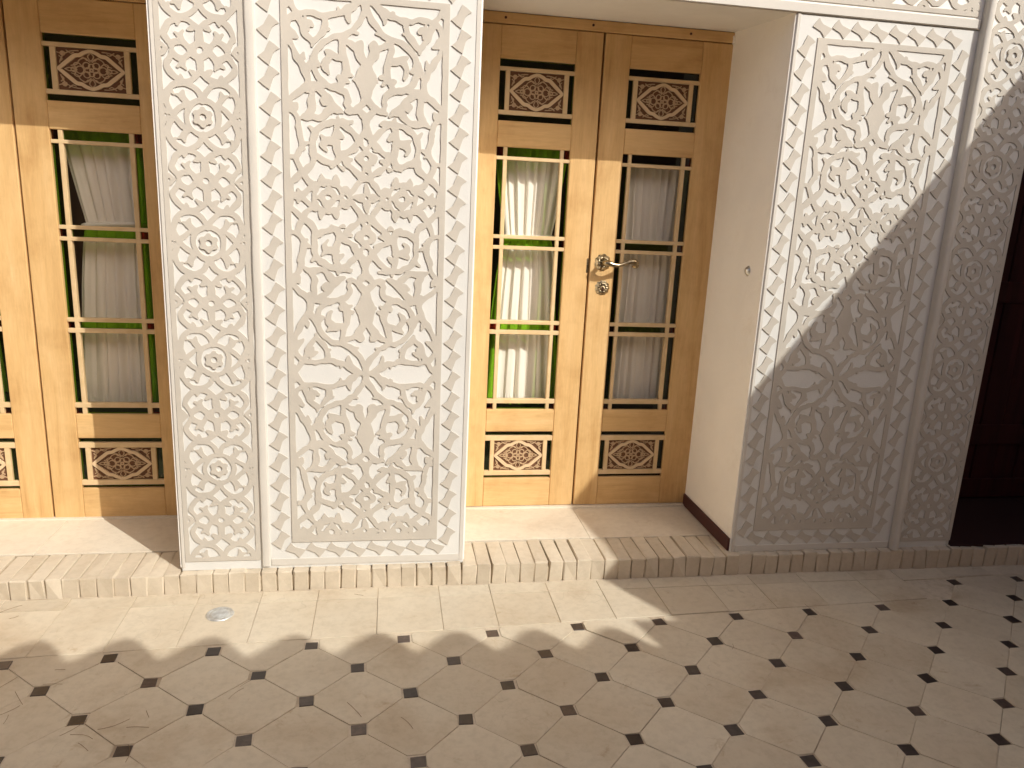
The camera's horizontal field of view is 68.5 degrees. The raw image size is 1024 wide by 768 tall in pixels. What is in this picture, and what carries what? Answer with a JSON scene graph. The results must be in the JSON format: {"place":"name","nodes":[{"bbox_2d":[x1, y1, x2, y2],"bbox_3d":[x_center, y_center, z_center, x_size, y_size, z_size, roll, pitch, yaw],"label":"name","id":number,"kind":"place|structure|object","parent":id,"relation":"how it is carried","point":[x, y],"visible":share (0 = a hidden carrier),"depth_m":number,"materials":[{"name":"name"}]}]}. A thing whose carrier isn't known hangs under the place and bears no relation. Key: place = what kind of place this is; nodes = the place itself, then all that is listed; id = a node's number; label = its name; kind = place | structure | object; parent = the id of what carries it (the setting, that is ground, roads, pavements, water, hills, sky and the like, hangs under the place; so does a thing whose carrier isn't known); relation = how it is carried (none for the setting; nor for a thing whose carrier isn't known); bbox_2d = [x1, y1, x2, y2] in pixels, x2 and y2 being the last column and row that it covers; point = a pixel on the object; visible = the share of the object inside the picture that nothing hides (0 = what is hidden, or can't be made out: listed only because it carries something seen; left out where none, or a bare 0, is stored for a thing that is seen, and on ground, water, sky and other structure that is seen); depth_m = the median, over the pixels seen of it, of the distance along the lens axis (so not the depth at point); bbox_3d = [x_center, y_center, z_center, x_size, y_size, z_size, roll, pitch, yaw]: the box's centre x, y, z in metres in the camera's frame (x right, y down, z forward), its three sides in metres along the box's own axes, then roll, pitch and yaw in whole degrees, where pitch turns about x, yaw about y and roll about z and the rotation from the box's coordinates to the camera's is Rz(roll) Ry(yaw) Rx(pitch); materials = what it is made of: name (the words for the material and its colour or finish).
{"place":"outdoors","nodes":[
{"label":"outdoors","id":0,"kind":"place"},
{"bbox_2d":[0,565,1023,767],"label":"courtyard paving","id":1,"kind":"structure","parent":0,"point":[904,668],"depth_m":2.50,"materials":[{"name":"tile"}]},
{"bbox_2d":[206,607,233,621],"bbox_3d":[-1.080,0.852,2.782,0.100,0.009,0.100,0,14,-9],"label":"floor drain","id":2,"kind":"object","parent":1,"relation":"on","point":[217,614],"visible":1,"depth_m":2.78,"materials":[{"name":"metal"}]},
{"label":"ground","id":3,"kind":"structure","parent":0,"visible":0},
{"bbox_2d":[67,159,554,316],"bbox_3d":[-1.295,-1.122,4.737,9.340,2.900,2.640,0,14,-9],"label":"room interior","id":4,"kind":"object","parent":3,"relation":"on","point":[78,218],"depth_m":5.66,"materials":[{"name":"brown"}]},
{"bbox_2d":[0,496,1023,600],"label":"doorstep","id":5,"kind":"object","parent":3,"relation":"on","point":[54,557],"visible":0.73,"depth_m":3.23,"materials":[{"name":"stone"}]},
{"bbox_2d":[146,0,482,570],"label":"carved pier","id":6,"kind":"structure","parent":5,"relation":"on","point":[316,166],"depth_m":2.73,"materials":[{"name":"white stone"}]},
{"bbox_2d":[466,22,603,505],"bbox_3d":[0.053,-0.457,3.422,0.583,2.150,0.043,0,14,-9],"label":"door leaf","id":7,"kind":"object","parent":6,"relation":"attached to","point":[539,93],"visible":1,"depth_m":3.38,"materials":[{"name":"brown wood"}]},
{"bbox_2d":[497,160,558,397],"bbox_3d":[0.064,-0.507,3.493,0.363,1.244,0.067,0,14,-9],"label":"curtain","id":8,"kind":"object","parent":7,"relation":"hanging from","point":[530,198],"visible":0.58,"depth_m":3.50,"materials":[{"name":"white fabric"}]},
{"bbox_2d":[483,0,1023,34],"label":"wall","id":9,"kind":"structure","parent":6,"relation":"on","point":[733,16],"depth_m":2.87,"materials":[{"name":"white paint"}]},
{"bbox_2d":[102,0,145,3],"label":"wooden lintel","id":10,"kind":"structure","parent":9,"relation":"attached to","point":[136,1],"depth_m":2.90,"materials":[{"name":"brown wood"}]},
{"bbox_2d":[3,0,176,516],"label":"door leaf","id":11,"kind":"object","parent":10,"relation":"attached to","point":[80,72],"visible":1,"depth_m":3.08,"materials":[{"name":"brown wood"}]},
{"bbox_2d":[65,144,146,401],"bbox_3d":[-1.694,-0.500,3.207,0.356,1.219,0.067,0,14,-9],"label":"curtain","id":12,"kind":"object","parent":11,"relation":"hanging from","point":[114,362],"visible":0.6,"depth_m":3.21,"materials":[{"name":"white fabric"}]},
{"bbox_2d":[483,10,735,45],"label":"wooden lintel","id":13,"kind":"structure","parent":9,"relation":"attached to","point":[552,22],"depth_m":3.19,"materials":[{"name":"brown wood"}]},
{"bbox_2d":[683,0,1023,551],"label":"carved pier","id":14,"kind":"structure","parent":5,"relation":"on","point":[870,176],"depth_m":3.12,"materials":[{"name":"white"}]},
{"bbox_2d":[571,33,732,503],"bbox_3d":[0.641,-0.443,3.481,0.582,2.150,0.123,0,14,-9],"label":"door leaf","id":15,"kind":"object","parent":14,"relation":"attached to","point":[662,103],"visible":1,"depth_m":3.47,"materials":[{"name":"brown wood"}]},
{"bbox_2d":[612,167,678,398],"bbox_3d":[0.641,-0.456,3.600,0.299,1.149,0.067,0,14,-9],"label":"curtain","id":16,"kind":"object","parent":15,"relation":"hanging from","point":[652,199],"visible":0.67,"depth_m":3.59,"materials":[{"name":"white fabric"}]},
{"bbox_2d":[744,266,749,275],"bbox_3d":[0.979,-0.472,3.141,0.014,0.044,0.044,0,14,-9],"label":"wall button","id":17,"kind":"object","parent":14,"relation":"attached to","point":[747,271],"depth_m":3.13,"materials":[{"name":"silver metal"}]},
{"bbox_3d":[-3.060,-0.456,2.788,1.000,2.171,0.860,0,14,-9],"label":"plain pier","id":18,"kind":"object","parent":5,"relation":"on","visible":0},
{"bbox_2d":[0,0,54,517],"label":"door leaf","id":19,"kind":"object","parent":18,"relation":"attached to","point":[26,490],"visible":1,"depth_m":3.15,"materials":[{"name":"brown wood"}]},
{"bbox_3d":[3.415,-0.401,3.860,0.280,2.171,0.860,0,14,-9],"label":"plain pier","id":20,"kind":"object","parent":5,"relation":"on","visible":0},
{"bbox_2d":[958,169,1023,497],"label":"maroon door","id":21,"kind":"structure","parent":20,"relation":"attached to","point":[994,465],"depth_m":3.95,"materials":[{"name":"brown wood"}]}
]}

